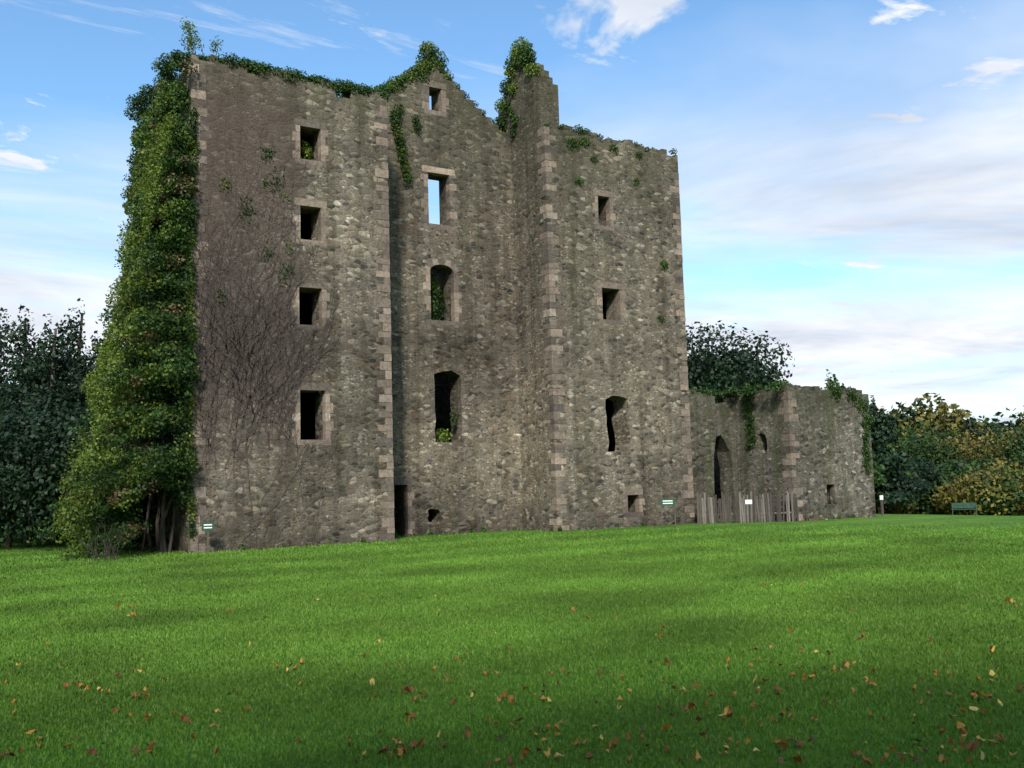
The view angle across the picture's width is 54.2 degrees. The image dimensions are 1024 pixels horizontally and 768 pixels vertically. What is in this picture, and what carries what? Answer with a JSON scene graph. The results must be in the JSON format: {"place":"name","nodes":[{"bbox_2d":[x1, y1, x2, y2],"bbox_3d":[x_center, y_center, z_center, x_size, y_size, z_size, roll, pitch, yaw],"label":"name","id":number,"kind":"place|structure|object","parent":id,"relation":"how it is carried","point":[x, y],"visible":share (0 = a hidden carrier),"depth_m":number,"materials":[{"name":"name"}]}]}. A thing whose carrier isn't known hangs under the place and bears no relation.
{"place":"outdoors","nodes":[
{"label":"outdoors","id":0,"kind":"place"},
{"bbox_2d":[300,136,310,159],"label":"tower vault floors","id":1,"kind":"structure","parent":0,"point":[305,139],"depth_m":45.97,"materials":[{"name":"stone"}]},
{"bbox_2d":[0,514,1023,767],"bbox_3d":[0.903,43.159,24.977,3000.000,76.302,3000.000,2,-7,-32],"label":"lawn","id":2,"kind":"structure","parent":0,"point":[908,520],"depth_m":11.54,"materials":[{"name":"green plant"}]},
{"bbox_2d":[0,354,15,528],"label":"dark tree","id":3,"kind":"object","parent":2,"relation":"on","point":[5,374],"depth_m":72.54,"materials":[{"name":"green plant"}]},
{"bbox_2d":[0,307,39,538],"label":"dark tree","id":4,"kind":"object","parent":2,"relation":"on","point":[6,350],"visible":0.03,"depth_m":59.13,"materials":[{"name":"green plant"}]},
{"bbox_2d":[0,304,65,541],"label":"dark tree","id":5,"kind":"object","parent":2,"relation":"on","point":[10,392],"visible":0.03,"depth_m":53.86,"materials":[{"name":"green plant"}]},
{"bbox_2d":[8,314,89,542],"bbox_3d":[-23.991,2.436,52.269,7.974,12.164,9.054,-4,-6,19],"label":"dark tree","id":6,"kind":"object","parent":2,"relation":"on","point":[54,354],"visible":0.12,"depth_m":51.83,"materials":[{"name":"green plant"}]},
{"bbox_2d":[5,298,94,531],"bbox_3d":[-25.334,2.042,58.882,9.531,14.343,9.427,2,-7,-32],"label":"dark tree","id":7,"kind":"object","parent":2,"relation":"on","point":[77,351],"visible":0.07,"depth_m":59.07,"materials":[{"name":"green plant"}]},
{"bbox_2d":[0,389,105,547],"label":"dark tree","id":8,"kind":"object","parent":2,"relation":"on","point":[33,416],"visible":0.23,"depth_m":45.00,"materials":[{"name":"green plant"}]},
{"bbox_2d":[0,413,114,541],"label":"dark tree","id":9,"kind":"object","parent":2,"relation":"on","point":[27,496],"visible":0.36,"depth_m":43.66,"materials":[{"name":"green plant"}]},
{"bbox_2d":[67,322,112,539],"bbox_3d":[-22.592,2.645,55.787,8.446,12.350,7.353,2,-7,-32],"label":"dark tree","id":10,"kind":"object","parent":2,"relation":"on","point":[88,367],"visible":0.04,"depth_m":55.05,"materials":[{"name":"green plant"}]},
{"bbox_2d":[26,58,201,560],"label":"ivy tower","id":11,"kind":"structure","parent":2,"relation":"on","point":[133,481],"depth_m":38.85,"materials":[{"name":"green plant"}]},
{"bbox_2d":[147,73,183,551],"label":"castle tower wall","id":12,"kind":"structure","parent":2,"relation":"on","point":[177,543],"depth_m":40.67,"materials":[{"name":"stone"}]},
{"bbox_2d":[202,521,213,552],"bbox_3d":[-11.613,6.010,38.238,0.460,1.520,0.090,0,-6,-17],"label":"sign","id":13,"kind":"object","parent":2,"relation":"on","point":[207,526],"visible":0.91,"depth_m":38.24,"materials":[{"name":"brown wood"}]},
{"bbox_2d":[146,213,304,545],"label":"castle tower wall","id":14,"kind":"structure","parent":2,"relation":"on","point":[302,395],"depth_m":49.51,"materials":[{"name":"stone"}]},
{"bbox_2d":[183,54,393,552],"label":"stone wall","id":15,"kind":"structure","parent":2,"relation":"on","point":[350,507],"depth_m":41.94,"materials":[{"name":"stone"}]},
{"bbox_2d":[193,77,342,550],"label":"bare vines","id":16,"kind":"object","parent":15,"relation":"attached to","point":[234,333],"visible":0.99,"depth_m":40.80,"materials":[{"name":"brown plant"}]},
{"bbox_2d":[186,63,802,552],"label":"quoin stones","id":17,"kind":"object","parent":15,"relation":"attached to","point":[554,361],"visible":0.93,"depth_m":48.11,"materials":[{"name":"grey stone"}]},
{"bbox_2d":[123,17,874,474],"bbox_3d":[1.583,-6.660,49.472,39.039,23.158,8.400,0,-6,-20],"label":"ivy","id":18,"kind":"object","parent":15,"relation":"attached to","point":[521,55],"visible":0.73,"depth_m":49.67,"materials":[{"name":"green plant"}]},
{"bbox_2d":[303,213,314,439],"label":"castle tower wall","id":19,"kind":"structure","parent":2,"relation":"on","point":[309,416],"depth_m":49.25,"materials":[{"name":"stone"}]},
{"bbox_2d":[393,269,441,528],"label":"castle wall","id":20,"kind":"structure","parent":2,"relation":"on","point":[437,397],"depth_m":57.99,"materials":[{"name":"stone"}]},
{"bbox_2d":[438,271,450,441],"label":"castle wall","id":21,"kind":"structure","parent":2,"relation":"on","point":[445,402],"depth_m":57.74,"materials":[{"name":"stone"}]},
{"bbox_2d":[385,66,522,535],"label":"stone wall","id":22,"kind":"structure","parent":2,"relation":"on","point":[466,477],"depth_m":49.62,"materials":[{"name":"stone"}]},
{"bbox_2d":[0,575,1023,767],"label":"fallen leaves","id":23,"kind":"object","parent":2,"relation":"on","point":[971,746],"visible":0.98,"depth_m":9.85,"materials":[{"name":"brown plant"}]},
{"bbox_2d":[190,513,873,552],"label":"grass tufts","id":24,"kind":"object","parent":2,"relation":"on","point":[560,528],"visible":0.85,"depth_m":48.50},
{"bbox_2d":[498,62,577,530],"bbox_3d":[0.034,-4.240,52.895,1.200,24.777,8.700,2,-7,-32],"label":"castle tower chimney","id":25,"kind":"object","parent":2,"relation":"on","point":[534,102],"visible":0.35,"depth_m":49.98,"materials":[{"name":"grey stone"}]},
{"bbox_2d":[660,498,675,527],"bbox_3d":[7.535,6.359,48.252,0.720,1.720,0.084,-3,-6,9],"label":"sign","id":26,"kind":"object","parent":2,"relation":"on","point":[667,502],"visible":0.86,"depth_m":48.26,"materials":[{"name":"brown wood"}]},
{"bbox_2d":[714,450,721,516],"bbox_3d":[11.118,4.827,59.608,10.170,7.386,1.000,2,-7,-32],"label":"doorway","id":27,"kind":"structure","parent":2,"relation":"on","point":[717,478],"depth_m":59.62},
{"bbox_2d":[685,320,794,402],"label":"tree","id":28,"kind":"object","parent":2,"relation":"on","point":[718,370],"visible":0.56,"depth_m":80.81,"materials":[{"name":"green plant"}]},
{"bbox_2d":[696,490,798,523],"bbox_3d":[12.087,6.411,51.423,5.144,1.817,0.113,-2,-6,4],"label":"palisade fence","id":29,"kind":"object","parent":2,"relation":"on","point":[761,510],"visible":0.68,"depth_m":51.40,"materials":[{"name":"grey wood"}]},
{"bbox_2d":[739,367,788,388],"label":"tree","id":30,"kind":"object","parent":2,"relation":"on","point":[763,377],"depth_m":84.97,"materials":[{"name":"green plant"}]},
{"bbox_2d":[824,369,887,486],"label":"tree","id":31,"kind":"object","parent":2,"relation":"on","point":[879,477],"depth_m":75.51,"materials":[{"name":"green plant"}]},
{"bbox_2d":[880,495,883,515],"bbox_3d":[20.670,6.867,55.898,0.159,1.350,0.163,2,-7,-32],"label":"waymarker post","id":32,"kind":"object","parent":2,"relation":"on","point":[881,502],"visible":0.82,"depth_m":55.91,"materials":[{"name":"brown wood"}]},
{"bbox_2d":[870,403,922,513],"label":"tree","id":33,"kind":"object","parent":2,"relation":"on","point":[895,446],"depth_m":87.87,"materials":[{"name":"green plant"}]},
{"bbox_2d":[869,395,934,513],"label":"tree","id":34,"kind":"object","parent":2,"relation":"on","point":[896,489],"visible":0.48,"depth_m":79.05,"materials":[{"name":"green plant"}]},
{"bbox_2d":[887,456,944,512],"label":"tree","id":35,"kind":"object","parent":2,"relation":"on","point":[926,467],"visible":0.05,"depth_m":89.88,"materials":[{"name":"green plant"}]},
{"bbox_2d":[884,400,953,434],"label":"tree","id":36,"kind":"object","parent":2,"relation":"on","point":[897,416],"visible":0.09,"depth_m":157.36,"materials":[{"name":"green plant"}]},
{"bbox_2d":[895,430,970,465],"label":"tree","id":37,"kind":"object","parent":2,"relation":"on","point":[911,448],"visible":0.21,"depth_m":108.34,"materials":[{"name":"green plant"}]},
{"bbox_2d":[893,419,978,444],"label":"tree","id":38,"kind":"object","parent":2,"relation":"on","point":[931,432],"visible":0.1,"depth_m":146.43,"materials":[{"name":"green plant"}]},
{"bbox_2d":[889,393,991,440],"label":"tree","id":39,"kind":"object","parent":2,"relation":"on","point":[942,407],"visible":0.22,"depth_m":155.15,"materials":[{"name":"green plant"}]},
{"bbox_2d":[898,427,993,463],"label":"tree","id":40,"kind":"object","parent":2,"relation":"on","point":[954,444],"visible":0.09,"depth_m":111.94,"materials":[{"name":"green plant"}]},
{"bbox_2d":[910,459,983,513],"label":"tree","id":41,"kind":"object","parent":2,"relation":"on","point":[948,472],"visible":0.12,"depth_m":90.89,"materials":[{"name":"green plant"}]},
{"bbox_2d":[876,465,1023,515],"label":"shrubs","id":42,"kind":"object","parent":2,"relation":"on","point":[995,494],"visible":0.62,"depth_m":81.41,"materials":[{"name":"green plant"}]},
{"bbox_2d":[914,458,989,473],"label":"tree","id":43,"kind":"object","parent":2,"relation":"on","point":[988,460],"visible":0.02,"depth_m":93.38,"materials":[{"name":"green plant"}]},
{"bbox_2d":[951,503,976,514],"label":"bench","id":44,"kind":"object","parent":2,"relation":"on","point":[953,505],"visible":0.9,"depth_m":77.86,"materials":[{"name":"paint"}]},
{"bbox_2d":[928,412,1008,438],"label":"tree","id":45,"kind":"object","parent":2,"relation":"on","point":[990,423],"visible":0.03,"depth_m":152.36,"materials":[{"name":"green plant"}]},
{"bbox_2d":[961,414,986,448],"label":"tree","id":46,"kind":"object","parent":2,"relation":"on","point":[970,426],"visible":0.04,"depth_m":117.84,"materials":[{"name":"green plant"}]},
{"bbox_2d":[944,425,1023,464],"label":"tree","id":47,"kind":"object","parent":2,"relation":"on","point":[976,442],"visible":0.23,"depth_m":110.25,"materials":[{"name":"green plant"}]},
{"bbox_2d":[949,423,1023,440],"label":"tree","id":48,"kind":"object","parent":2,"relation":"on","point":[1004,429],"visible":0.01,"depth_m":147.35,"materials":[{"name":"green plant"}]},
{"bbox_2d":[953,453,1023,481],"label":"tree","id":49,"kind":"object","parent":2,"relation":"on","point":[974,462],"visible":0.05,"depth_m":89.51,"materials":[{"name":"green plant"}]},
{"bbox_2d":[965,458,1023,480],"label":"tree","id":50,"kind":"object","parent":2,"relation":"on","point":[1000,463],"visible":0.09,"depth_m":87.67,"materials":[{"name":"green plant"}]},
{"bbox_2d":[974,418,1023,464],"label":"tree","id":51,"kind":"object","parent":2,"relation":"on","point":[1018,449],"visible":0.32,"depth_m":105.56,"materials":[{"name":"green plant"}]},
{"bbox_2d":[983,417,1020,434],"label":"tree","id":52,"kind":"object","parent":2,"relation":"on","point":[1018,423],"depth_m":155.28,"materials":[{"name":"green plant"}]},
{"bbox_2d":[992,405,1023,432],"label":"tree","id":53,"kind":"object","parent":2,"relation":"on","point":[1020,414],"visible":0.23,"depth_m":153.00,"materials":[{"name":"green plant"}]},
{"bbox_2d":[0,0,1023,428],"label":"sky","id":54,"kind":"structure","parent":0,"point":[851,172],"materials":[{"name":"blue"}]},
{"bbox_2d":[602,293,615,451],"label":"castle tower wall","id":55,"kind":"structure","parent":0,"point":[609,407],"depth_m":56.81,"materials":[{"name":"black"}]},
{"bbox_2d":[560,125,694,528],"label":"wall","id":56,"kind":"structure","parent":0,"point":[631,369],"depth_m":51.30,"materials":[{"name":"grey stone"}]},
{"bbox_2d":[688,390,738,522],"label":"wing wall","id":57,"kind":"structure","parent":0,"point":[712,424],"depth_m":54.34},
{"bbox_2d":[730,385,807,520],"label":"wing side wall","id":58,"kind":"structure","parent":0,"point":[760,467],"depth_m":53.23,"materials":[{"name":"grey stone"}]},
{"bbox_2d":[801,386,875,519],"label":"front wall","id":59,"kind":"structure","parent":0,"point":[833,432],"depth_m":53.68,"materials":[{"name":"grey stone"}]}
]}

